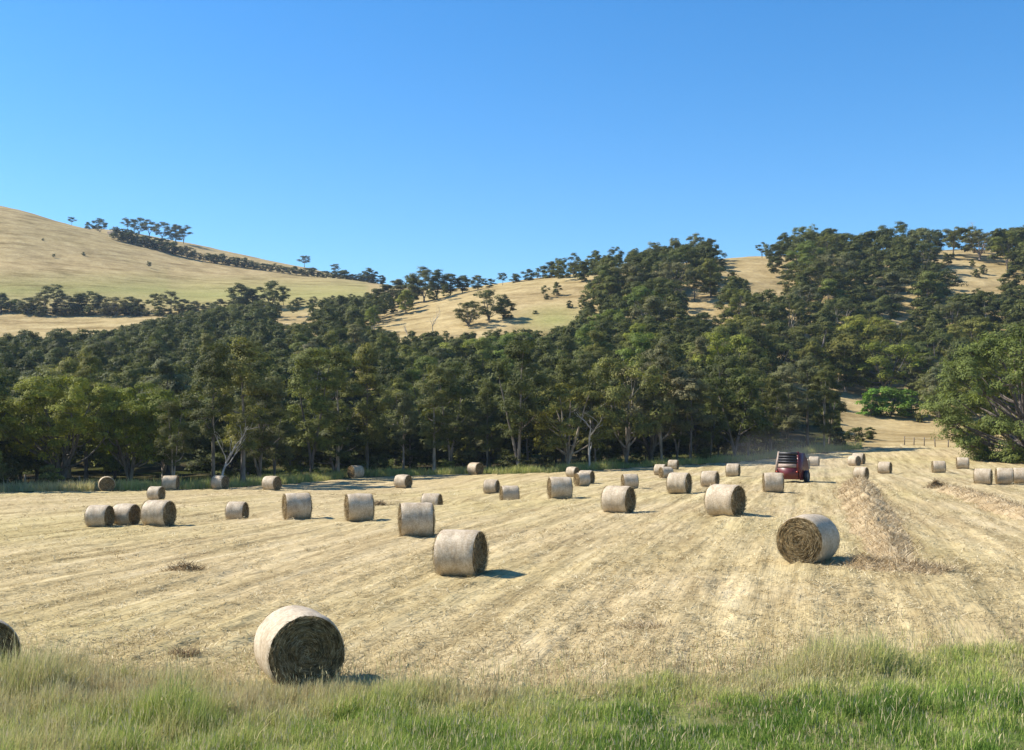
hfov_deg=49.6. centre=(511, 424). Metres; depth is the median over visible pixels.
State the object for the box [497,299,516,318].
dark tree
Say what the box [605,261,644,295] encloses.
hill tree
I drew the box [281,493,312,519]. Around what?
hay bale
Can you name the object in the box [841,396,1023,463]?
paddock
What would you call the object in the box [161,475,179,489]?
hay bale
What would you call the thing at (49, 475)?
edge shrub
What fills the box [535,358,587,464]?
gum tree
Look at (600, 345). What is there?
woodland tree
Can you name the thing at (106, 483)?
hay bale
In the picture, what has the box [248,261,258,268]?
hedge shrub
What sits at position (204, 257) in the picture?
hedge shrub
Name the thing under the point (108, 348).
woodland tree
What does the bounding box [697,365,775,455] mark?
gum tree
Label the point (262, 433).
gum tree
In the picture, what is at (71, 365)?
woodland tree
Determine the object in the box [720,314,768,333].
hill tree
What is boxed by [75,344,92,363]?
woodland tree
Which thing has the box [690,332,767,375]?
yellow gum
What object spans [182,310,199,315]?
woodland tree
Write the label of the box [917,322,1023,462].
spreading gum
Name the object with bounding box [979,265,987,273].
hill shrub
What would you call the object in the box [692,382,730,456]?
gum tree
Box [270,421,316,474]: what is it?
understorey tree
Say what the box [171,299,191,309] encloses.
belt tree
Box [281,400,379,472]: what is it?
understorey tree
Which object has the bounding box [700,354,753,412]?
woodland tree
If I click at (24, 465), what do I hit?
understorey tree
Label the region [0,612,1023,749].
verge grass
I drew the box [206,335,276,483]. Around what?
gum tree
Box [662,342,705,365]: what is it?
woodland tree
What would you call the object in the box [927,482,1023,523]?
hay windrow
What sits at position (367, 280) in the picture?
hedge shrub
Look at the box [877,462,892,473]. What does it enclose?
hay bale
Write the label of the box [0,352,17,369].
woodland tree
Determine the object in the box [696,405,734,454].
understorey tree
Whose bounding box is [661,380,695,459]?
gum tree
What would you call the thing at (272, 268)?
hedge shrub
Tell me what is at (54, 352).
woodland tree
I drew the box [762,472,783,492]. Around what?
hay bale
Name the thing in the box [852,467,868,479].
hay bale
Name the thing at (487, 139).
sky
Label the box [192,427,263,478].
understorey tree
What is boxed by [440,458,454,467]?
edge shrub
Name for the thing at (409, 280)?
ridge tree
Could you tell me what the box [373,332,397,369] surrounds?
woodland tree
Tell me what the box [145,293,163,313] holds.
belt tree
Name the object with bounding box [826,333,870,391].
hill tree
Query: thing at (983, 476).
hay bale
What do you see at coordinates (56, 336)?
woodland tree
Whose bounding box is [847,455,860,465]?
hay bale
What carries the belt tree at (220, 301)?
on the hillside
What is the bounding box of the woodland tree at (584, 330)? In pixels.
[574,320,600,368]
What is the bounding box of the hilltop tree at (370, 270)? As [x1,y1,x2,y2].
[360,268,377,282]
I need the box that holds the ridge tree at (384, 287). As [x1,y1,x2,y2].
[372,284,395,302]
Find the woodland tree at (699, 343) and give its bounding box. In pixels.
[689,336,714,377]
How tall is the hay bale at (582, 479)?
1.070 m
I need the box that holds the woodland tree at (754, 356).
[739,343,768,374]
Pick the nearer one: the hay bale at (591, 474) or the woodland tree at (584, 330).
the hay bale at (591, 474)
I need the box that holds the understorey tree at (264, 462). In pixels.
[221,417,278,478]
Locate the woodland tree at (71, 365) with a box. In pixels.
[47,355,81,477]
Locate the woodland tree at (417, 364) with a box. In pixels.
[406,355,445,415]
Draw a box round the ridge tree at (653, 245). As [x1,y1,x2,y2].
[645,241,660,249]
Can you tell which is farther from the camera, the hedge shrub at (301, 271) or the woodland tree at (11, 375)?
the hedge shrub at (301, 271)
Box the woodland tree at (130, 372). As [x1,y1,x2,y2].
[106,361,143,397]
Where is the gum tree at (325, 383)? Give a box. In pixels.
[276,346,345,474]
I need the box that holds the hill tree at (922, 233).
[904,227,943,260]
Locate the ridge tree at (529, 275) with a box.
[520,269,535,280]
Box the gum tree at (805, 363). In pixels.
[784,355,834,447]
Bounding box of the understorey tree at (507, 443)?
[474,396,548,463]
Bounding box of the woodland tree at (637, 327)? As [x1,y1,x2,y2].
[623,323,645,340]
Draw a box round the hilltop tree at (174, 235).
[167,224,185,241]
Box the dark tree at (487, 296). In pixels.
[469,289,507,320]
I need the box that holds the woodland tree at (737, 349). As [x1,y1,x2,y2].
[724,336,775,365]
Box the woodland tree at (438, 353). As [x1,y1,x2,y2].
[428,346,446,366]
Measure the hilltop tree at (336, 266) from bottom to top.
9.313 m
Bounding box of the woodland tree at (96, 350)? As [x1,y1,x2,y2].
[86,341,118,381]
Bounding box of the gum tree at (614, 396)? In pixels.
[574,354,678,461]
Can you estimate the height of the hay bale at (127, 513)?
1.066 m
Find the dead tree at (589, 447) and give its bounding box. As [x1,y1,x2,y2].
[574,403,605,466]
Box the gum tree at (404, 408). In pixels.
[383,391,420,470]
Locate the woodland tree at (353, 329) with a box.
[342,324,369,372]
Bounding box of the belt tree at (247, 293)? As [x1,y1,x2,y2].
[223,282,257,305]
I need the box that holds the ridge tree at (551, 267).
[539,261,555,277]
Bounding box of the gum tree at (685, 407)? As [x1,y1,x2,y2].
[673,365,719,460]
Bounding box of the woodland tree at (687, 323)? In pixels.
[658,318,710,342]
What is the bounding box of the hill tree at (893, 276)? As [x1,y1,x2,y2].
[869,270,921,303]
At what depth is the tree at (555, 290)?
351.75 m
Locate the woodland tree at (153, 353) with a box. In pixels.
[133,342,170,387]
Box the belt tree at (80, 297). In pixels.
[62,293,93,314]
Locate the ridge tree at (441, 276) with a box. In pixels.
[425,269,451,298]
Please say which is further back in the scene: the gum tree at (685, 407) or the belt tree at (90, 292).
the belt tree at (90, 292)
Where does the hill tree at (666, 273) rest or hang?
on the hillside
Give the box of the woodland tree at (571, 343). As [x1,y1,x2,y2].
[554,336,584,373]
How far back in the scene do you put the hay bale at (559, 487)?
63.60 m
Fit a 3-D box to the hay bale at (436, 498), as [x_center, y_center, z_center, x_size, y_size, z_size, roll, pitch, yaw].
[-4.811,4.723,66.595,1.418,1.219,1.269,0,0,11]
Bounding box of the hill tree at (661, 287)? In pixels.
[635,277,689,319]
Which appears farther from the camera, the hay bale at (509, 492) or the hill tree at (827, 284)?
the hill tree at (827, 284)
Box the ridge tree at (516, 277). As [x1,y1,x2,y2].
[509,273,521,282]
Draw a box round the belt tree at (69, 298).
[50,295,81,311]
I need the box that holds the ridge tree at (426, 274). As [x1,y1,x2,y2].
[405,266,438,302]
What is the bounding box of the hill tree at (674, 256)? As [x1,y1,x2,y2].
[650,245,701,289]
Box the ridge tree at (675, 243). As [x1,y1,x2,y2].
[669,237,682,249]
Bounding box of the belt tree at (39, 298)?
[32,290,54,309]
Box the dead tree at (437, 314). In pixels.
[427,303,442,333]
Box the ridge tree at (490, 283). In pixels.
[484,279,496,287]
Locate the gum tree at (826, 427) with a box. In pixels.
[805,369,841,446]
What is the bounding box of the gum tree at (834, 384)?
[806,361,849,445]
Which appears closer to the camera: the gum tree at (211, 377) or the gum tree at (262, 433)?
the gum tree at (211, 377)
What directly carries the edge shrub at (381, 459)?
on the woodland floor
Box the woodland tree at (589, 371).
[575,360,625,407]
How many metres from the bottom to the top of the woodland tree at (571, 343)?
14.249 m
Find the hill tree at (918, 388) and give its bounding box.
[906,370,951,401]
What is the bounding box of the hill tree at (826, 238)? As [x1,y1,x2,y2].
[814,233,845,257]
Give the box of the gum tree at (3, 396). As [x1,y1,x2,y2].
[0,361,17,462]
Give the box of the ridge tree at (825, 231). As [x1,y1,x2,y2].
[819,228,834,245]
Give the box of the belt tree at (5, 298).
[0,293,12,311]
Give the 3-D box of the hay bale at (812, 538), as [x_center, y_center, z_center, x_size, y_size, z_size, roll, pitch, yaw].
[7.899,3.069,29.707,1.539,1.367,1.655,0,0,38]
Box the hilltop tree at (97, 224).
[90,218,108,231]
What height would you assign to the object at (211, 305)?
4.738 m
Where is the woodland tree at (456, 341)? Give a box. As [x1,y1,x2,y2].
[446,337,468,362]
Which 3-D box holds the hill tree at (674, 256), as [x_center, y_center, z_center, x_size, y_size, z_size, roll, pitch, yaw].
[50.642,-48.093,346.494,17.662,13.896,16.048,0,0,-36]
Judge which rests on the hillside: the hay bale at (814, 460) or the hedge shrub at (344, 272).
the hedge shrub at (344, 272)
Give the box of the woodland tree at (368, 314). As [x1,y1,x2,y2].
[362,304,385,331]
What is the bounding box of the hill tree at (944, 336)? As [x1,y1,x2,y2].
[903,330,955,373]
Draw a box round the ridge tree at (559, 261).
[549,258,566,277]
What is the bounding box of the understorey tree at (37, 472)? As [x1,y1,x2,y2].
[5,402,78,484]
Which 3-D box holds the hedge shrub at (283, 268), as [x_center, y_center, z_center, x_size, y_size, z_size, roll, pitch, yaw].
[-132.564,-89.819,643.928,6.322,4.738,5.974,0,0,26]
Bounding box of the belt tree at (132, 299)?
[123,296,138,309]
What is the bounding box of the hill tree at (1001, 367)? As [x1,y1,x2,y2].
[956,363,1015,412]
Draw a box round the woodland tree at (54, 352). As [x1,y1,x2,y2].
[36,347,66,362]
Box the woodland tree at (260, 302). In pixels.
[251,300,265,311]
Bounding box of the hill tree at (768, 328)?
[735,320,785,356]
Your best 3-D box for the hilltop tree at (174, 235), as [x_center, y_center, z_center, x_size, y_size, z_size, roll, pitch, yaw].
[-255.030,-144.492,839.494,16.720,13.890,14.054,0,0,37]
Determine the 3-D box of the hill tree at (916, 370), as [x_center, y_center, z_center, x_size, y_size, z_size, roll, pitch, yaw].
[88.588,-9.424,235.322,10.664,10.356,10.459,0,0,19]
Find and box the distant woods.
[0,226,1023,473]
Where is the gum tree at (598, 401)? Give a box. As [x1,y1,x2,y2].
[572,384,618,461]
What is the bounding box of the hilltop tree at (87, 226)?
[84,222,92,228]
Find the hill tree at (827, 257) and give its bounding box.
[809,252,856,281]
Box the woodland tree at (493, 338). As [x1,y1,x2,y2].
[457,336,504,356]
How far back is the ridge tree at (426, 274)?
387.42 m
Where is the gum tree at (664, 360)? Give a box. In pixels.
[637,336,693,460]
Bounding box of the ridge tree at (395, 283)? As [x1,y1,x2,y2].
[386,279,406,298]
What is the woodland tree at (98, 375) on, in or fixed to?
on the woodland floor
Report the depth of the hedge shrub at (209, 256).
644.99 m
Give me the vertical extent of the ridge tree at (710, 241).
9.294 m
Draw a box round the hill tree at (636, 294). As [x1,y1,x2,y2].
[619,285,665,319]
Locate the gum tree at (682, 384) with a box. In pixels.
[595,360,705,460]
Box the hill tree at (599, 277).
[580,264,629,298]
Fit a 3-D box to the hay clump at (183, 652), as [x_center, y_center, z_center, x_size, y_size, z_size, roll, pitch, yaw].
[-5.924,4.119,20.085,1.138,0.321,1.180,0,0,0]
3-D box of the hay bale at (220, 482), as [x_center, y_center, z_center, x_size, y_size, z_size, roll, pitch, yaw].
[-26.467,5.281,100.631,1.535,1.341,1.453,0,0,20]
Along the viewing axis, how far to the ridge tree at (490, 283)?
403.62 m
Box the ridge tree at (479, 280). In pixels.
[469,275,487,289]
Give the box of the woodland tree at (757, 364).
[696,357,778,407]
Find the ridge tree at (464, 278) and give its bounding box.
[454,275,470,292]
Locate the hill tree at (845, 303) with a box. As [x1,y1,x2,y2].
[817,297,868,326]
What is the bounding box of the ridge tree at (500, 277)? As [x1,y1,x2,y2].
[496,273,507,284]
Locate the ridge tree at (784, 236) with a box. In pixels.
[776,232,791,256]
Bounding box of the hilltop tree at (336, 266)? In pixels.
[330,263,340,269]
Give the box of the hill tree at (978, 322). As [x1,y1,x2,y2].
[941,316,1006,356]
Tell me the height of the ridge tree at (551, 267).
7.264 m
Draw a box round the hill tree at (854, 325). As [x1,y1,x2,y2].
[837,320,884,365]
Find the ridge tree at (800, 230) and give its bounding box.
[790,223,817,242]
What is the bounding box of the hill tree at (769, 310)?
[739,301,785,326]
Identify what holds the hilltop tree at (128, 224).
on the hillside
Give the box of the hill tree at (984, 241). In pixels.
[959,231,993,259]
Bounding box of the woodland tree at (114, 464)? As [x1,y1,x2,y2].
[83,389,142,477]
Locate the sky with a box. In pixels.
[0,0,1023,287]
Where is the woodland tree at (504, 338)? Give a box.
[494,332,516,370]
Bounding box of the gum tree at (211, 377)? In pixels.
[176,342,238,477]
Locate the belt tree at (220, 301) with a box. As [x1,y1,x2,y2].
[213,298,227,306]
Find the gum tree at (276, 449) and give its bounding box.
[255,375,300,475]
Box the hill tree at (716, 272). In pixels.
[692,258,725,297]
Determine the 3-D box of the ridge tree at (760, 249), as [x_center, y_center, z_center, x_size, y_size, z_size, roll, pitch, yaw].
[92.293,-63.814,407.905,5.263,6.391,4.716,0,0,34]
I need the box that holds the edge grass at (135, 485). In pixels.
[0,431,863,491]
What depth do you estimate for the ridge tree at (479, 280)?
401.51 m
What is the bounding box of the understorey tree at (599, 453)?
[573,417,610,461]
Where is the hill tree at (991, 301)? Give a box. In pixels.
[965,291,1007,336]
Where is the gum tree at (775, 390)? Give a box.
[758,377,789,453]
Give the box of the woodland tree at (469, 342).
[438,339,486,371]
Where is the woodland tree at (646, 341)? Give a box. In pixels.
[617,332,664,360]
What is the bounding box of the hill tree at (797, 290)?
[785,284,821,309]
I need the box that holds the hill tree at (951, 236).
[941,226,966,252]
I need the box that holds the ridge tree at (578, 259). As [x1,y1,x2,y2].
[562,252,580,274]
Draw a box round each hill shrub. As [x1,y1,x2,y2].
[566,300,572,307]
[719,258,726,269]
[727,270,736,276]
[942,252,954,263]
[970,269,981,276]
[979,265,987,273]
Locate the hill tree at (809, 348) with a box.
[794,341,832,382]
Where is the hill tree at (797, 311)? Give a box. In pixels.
[762,299,817,330]
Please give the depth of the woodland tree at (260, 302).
397.03 m
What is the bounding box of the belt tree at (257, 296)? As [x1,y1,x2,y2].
[244,291,262,301]
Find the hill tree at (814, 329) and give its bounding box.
[771,321,858,367]
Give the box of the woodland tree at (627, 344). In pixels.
[620,334,639,367]
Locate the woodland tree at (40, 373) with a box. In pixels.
[7,369,93,479]
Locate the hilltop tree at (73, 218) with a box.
[68,217,75,224]
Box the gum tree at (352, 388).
[309,344,367,471]
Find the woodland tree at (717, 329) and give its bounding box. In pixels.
[693,325,735,354]
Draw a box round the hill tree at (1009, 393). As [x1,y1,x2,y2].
[995,371,1021,427]
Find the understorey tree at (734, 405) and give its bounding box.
[701,387,762,454]
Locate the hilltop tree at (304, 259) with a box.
[298,255,310,266]
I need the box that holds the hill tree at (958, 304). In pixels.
[926,301,979,326]
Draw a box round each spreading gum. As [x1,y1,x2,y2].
[0,373,142,483]
[68,380,192,481]
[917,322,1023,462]
[956,388,1004,443]
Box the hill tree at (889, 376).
[840,342,938,397]
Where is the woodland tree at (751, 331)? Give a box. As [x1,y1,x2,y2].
[742,324,770,371]
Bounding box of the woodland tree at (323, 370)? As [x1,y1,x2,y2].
[285,354,352,417]
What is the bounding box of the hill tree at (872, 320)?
[834,314,896,339]
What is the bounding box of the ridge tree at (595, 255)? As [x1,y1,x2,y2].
[585,250,601,269]
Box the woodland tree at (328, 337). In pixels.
[319,331,344,351]
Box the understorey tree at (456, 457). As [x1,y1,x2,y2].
[432,415,495,467]
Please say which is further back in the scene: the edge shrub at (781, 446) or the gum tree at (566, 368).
the edge shrub at (781, 446)
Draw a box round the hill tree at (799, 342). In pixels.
[781,336,821,377]
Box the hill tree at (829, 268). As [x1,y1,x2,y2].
[798,260,846,301]
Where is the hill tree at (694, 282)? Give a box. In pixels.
[682,270,710,301]
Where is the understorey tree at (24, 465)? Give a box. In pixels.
[0,397,42,475]
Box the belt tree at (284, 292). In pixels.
[277,288,290,305]
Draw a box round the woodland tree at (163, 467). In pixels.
[121,387,200,479]
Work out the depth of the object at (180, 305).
425.58 m
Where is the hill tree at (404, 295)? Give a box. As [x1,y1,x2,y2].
[394,289,417,313]
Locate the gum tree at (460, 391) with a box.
[415,361,477,460]
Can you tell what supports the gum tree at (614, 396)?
on the woodland floor
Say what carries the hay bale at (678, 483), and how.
on the hay field
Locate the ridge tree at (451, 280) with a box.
[438,273,464,294]
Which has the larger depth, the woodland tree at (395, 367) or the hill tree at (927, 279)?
the hill tree at (927, 279)
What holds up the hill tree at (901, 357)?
on the hillside
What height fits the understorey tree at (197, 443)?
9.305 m
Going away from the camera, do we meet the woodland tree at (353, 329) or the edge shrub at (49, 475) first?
the edge shrub at (49, 475)
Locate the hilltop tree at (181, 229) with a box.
[175,225,191,243]
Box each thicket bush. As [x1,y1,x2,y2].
[853,387,890,415]
[864,386,917,416]
[891,388,922,416]
[914,412,923,422]
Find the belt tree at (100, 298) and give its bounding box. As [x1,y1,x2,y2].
[93,295,109,309]
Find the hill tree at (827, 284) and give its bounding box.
[809,278,854,312]
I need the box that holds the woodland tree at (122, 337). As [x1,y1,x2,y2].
[108,329,131,353]
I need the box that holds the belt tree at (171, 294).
[159,290,179,304]
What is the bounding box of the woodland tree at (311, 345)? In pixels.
[293,340,326,379]
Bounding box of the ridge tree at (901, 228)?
[890,221,914,246]
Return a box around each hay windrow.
[811,474,952,561]
[823,548,981,576]
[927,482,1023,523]
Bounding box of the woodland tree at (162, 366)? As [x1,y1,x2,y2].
[135,356,200,475]
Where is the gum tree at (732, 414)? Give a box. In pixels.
[725,368,771,456]
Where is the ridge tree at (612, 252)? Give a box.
[607,246,624,259]
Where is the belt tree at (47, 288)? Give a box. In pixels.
[41,284,66,313]
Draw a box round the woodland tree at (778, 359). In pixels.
[734,329,782,372]
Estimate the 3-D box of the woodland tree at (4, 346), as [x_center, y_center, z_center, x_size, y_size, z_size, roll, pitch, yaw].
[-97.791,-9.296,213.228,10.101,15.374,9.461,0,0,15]
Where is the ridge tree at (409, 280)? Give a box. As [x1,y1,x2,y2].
[394,275,425,299]
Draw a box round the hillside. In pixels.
[0,206,1023,401]
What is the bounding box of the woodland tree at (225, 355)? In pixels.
[201,352,241,399]
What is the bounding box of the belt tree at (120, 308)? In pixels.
[100,296,127,315]
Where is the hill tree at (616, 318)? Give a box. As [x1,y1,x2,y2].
[587,308,625,336]
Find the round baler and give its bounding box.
[775,451,809,481]
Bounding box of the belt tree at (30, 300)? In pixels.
[17,297,39,312]
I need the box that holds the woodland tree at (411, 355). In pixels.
[390,345,424,389]
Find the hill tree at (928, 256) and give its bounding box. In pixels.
[910,242,943,266]
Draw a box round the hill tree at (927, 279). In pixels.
[905,270,951,309]
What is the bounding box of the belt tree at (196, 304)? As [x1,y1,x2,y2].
[189,301,200,310]
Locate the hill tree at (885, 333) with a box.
[862,322,920,362]
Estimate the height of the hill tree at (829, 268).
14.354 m
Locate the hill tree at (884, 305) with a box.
[862,295,904,334]
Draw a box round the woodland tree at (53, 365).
[20,360,79,373]
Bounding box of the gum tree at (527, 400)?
[509,392,544,466]
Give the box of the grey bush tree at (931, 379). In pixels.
[917,367,956,418]
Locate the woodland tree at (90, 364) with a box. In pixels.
[63,351,110,480]
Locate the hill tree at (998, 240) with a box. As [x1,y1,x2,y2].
[990,230,1023,268]
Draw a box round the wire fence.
[904,436,997,450]
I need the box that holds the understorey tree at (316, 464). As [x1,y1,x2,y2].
[280,429,322,474]
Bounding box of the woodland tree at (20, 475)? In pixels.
[7,387,52,478]
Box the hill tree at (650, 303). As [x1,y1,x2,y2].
[629,295,683,335]
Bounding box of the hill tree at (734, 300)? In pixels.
[716,287,755,317]
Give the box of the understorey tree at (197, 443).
[159,397,256,480]
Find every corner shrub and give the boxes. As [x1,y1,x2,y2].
[825,426,852,445]
[845,426,866,441]
[864,427,876,438]
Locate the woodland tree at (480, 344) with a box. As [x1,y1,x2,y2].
[467,336,498,380]
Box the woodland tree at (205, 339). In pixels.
[195,333,217,359]
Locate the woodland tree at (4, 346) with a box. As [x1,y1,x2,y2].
[0,337,20,372]
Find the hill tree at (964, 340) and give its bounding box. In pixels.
[938,337,976,391]
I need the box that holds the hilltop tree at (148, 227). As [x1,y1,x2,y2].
[140,219,155,236]
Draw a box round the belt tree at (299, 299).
[291,297,305,305]
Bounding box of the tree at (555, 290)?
[552,282,561,295]
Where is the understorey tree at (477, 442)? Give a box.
[455,407,514,466]
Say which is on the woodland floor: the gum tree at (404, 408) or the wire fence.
the gum tree at (404, 408)
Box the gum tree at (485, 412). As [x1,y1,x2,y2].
[468,379,504,467]
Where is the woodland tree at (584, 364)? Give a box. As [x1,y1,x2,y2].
[575,353,596,398]
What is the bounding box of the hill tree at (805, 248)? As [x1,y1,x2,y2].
[786,240,830,274]
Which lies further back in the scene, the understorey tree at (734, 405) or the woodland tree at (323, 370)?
the woodland tree at (323, 370)
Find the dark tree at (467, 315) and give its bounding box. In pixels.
[451,302,488,326]
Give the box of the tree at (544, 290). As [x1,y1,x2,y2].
[541,285,549,296]
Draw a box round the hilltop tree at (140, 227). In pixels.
[130,217,147,233]
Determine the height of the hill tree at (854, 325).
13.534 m
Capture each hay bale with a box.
[0,620,26,664]
[82,505,116,526]
[98,476,115,490]
[113,503,140,524]
[139,500,177,526]
[147,486,165,499]
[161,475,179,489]
[211,475,229,488]
[224,501,249,519]
[250,602,347,687]
[261,476,281,490]
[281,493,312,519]
[343,493,375,521]
[347,465,364,477]
[394,474,412,488]
[396,502,436,536]
[420,493,443,504]
[430,529,491,576]
[466,462,483,474]
[483,479,499,493]
[499,485,519,499]
[546,477,573,498]
[565,467,578,476]
[573,473,590,485]
[578,470,594,483]
[599,485,636,512]
[620,474,638,488]
[653,464,666,474]
[658,467,673,478]
[666,472,691,493]
[667,460,678,469]
[700,471,719,486]
[703,484,747,515]
[725,463,740,476]
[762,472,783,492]
[774,512,840,564]
[809,456,819,465]
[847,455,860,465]
[852,453,865,463]
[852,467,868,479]
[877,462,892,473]
[931,461,946,472]
[955,457,969,468]
[973,468,992,484]
[994,468,1014,484]
[1013,468,1023,483]
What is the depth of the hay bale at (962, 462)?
110.83 m
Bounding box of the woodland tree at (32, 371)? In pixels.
[22,367,42,375]
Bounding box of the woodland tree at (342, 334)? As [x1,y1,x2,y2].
[330,327,356,349]
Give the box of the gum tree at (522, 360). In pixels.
[484,337,558,467]
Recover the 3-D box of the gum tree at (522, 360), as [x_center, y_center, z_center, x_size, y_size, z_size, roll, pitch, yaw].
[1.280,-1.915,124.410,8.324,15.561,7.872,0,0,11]
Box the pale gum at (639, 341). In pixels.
[615,332,666,391]
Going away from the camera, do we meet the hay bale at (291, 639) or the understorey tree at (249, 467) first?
the hay bale at (291, 639)
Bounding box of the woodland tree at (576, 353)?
[549,348,593,404]
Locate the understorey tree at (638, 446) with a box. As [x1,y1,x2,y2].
[629,416,667,460]
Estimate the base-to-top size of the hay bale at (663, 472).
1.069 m
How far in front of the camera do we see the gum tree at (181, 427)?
101.59 m
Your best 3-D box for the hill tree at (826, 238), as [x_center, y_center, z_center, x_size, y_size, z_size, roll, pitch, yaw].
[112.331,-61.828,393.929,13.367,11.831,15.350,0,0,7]
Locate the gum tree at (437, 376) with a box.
[412,364,457,470]
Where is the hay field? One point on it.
(460, 486)
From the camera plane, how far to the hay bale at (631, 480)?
73.31 m
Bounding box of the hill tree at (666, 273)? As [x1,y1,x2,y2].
[653,262,703,291]
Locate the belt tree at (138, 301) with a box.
[129,299,149,312]
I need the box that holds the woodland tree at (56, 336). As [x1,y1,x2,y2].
[46,330,69,358]
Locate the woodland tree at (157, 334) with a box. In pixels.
[143,329,170,353]
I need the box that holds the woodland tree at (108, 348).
[98,337,121,374]
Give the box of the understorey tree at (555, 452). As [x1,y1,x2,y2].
[531,408,573,464]
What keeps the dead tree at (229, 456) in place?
on the woodland floor
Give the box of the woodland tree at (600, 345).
[583,330,615,371]
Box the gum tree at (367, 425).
[339,341,392,470]
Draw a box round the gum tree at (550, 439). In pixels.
[516,382,617,464]
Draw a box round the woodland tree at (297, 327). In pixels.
[285,324,312,346]
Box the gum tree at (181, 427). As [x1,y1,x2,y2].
[154,398,195,474]
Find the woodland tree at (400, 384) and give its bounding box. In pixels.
[377,377,418,465]
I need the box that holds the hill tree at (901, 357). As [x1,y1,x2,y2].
[886,341,930,389]
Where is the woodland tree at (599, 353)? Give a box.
[571,349,611,373]
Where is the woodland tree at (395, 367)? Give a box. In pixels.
[374,351,411,445]
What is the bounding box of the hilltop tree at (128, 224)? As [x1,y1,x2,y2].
[119,217,135,228]
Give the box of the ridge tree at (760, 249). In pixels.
[755,242,766,254]
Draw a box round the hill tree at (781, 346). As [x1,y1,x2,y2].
[765,342,806,381]
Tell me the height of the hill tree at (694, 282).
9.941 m
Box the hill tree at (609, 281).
[588,275,624,307]
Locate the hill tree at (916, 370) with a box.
[904,355,952,393]
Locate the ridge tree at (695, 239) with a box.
[686,232,711,247]
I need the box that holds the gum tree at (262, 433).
[233,382,298,478]
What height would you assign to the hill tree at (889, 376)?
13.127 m
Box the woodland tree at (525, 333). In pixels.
[506,331,537,364]
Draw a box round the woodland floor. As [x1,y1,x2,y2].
[4,387,840,492]
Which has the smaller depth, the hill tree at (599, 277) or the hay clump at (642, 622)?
the hay clump at (642, 622)
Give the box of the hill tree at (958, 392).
[941,371,970,413]
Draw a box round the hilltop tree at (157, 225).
[152,222,171,237]
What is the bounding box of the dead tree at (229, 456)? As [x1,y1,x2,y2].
[212,415,256,475]
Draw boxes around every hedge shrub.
[107,226,131,240]
[116,230,135,242]
[128,232,138,243]
[131,236,143,245]
[136,235,151,246]
[143,239,155,248]
[149,238,161,249]
[155,238,172,251]
[159,241,177,252]
[170,246,178,254]
[177,246,185,256]
[179,245,195,257]
[190,249,197,258]
[197,253,203,259]
[202,254,208,261]
[206,253,216,262]
[212,253,224,263]
[217,254,228,264]
[225,257,232,264]
[228,257,240,265]
[235,257,248,266]
[241,259,253,267]
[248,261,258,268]
[254,263,264,269]
[262,263,270,269]
[267,263,276,270]
[278,265,287,272]
[285,267,294,273]
[290,266,298,273]
[297,268,307,274]
[303,268,314,275]
[308,267,318,276]
[320,271,332,277]
[330,270,344,278]
[336,270,350,279]
[350,273,361,280]
[364,273,371,282]
[369,274,378,283]
[376,275,385,284]
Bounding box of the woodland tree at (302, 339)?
[289,333,309,362]
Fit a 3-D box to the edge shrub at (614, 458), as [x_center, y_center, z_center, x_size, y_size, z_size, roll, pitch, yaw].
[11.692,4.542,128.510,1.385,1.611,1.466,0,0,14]
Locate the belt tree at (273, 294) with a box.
[256,280,289,303]
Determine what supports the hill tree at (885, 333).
on the hillside
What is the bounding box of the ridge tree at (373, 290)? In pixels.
[369,288,382,296]
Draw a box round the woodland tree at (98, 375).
[61,365,112,386]
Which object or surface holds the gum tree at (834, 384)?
on the woodland floor
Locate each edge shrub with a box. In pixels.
[0,456,23,487]
[38,464,64,486]
[312,467,321,479]
[364,452,393,470]
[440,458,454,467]
[494,448,512,468]
[499,453,531,469]
[507,453,531,467]
[535,449,554,468]
[607,457,617,464]
[628,452,645,465]
[692,452,702,458]
[695,448,714,458]
[774,438,792,451]
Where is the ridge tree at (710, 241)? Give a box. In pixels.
[706,238,720,259]
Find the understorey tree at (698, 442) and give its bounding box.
[675,410,717,454]
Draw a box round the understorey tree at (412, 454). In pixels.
[385,424,428,468]
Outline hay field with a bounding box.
[0,444,1023,701]
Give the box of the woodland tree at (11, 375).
[0,368,21,388]
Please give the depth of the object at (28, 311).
420.83 m
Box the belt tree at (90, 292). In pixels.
[77,290,101,309]
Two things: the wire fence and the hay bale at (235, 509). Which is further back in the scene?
the wire fence
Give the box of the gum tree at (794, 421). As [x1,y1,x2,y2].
[767,363,812,449]
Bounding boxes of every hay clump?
[157,643,208,659]
[159,557,210,571]
[374,499,390,505]
[603,616,676,629]
[920,478,948,487]
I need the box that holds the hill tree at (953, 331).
[940,322,970,356]
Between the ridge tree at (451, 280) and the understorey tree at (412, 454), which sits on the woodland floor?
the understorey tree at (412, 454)
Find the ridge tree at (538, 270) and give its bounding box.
[533,266,546,278]

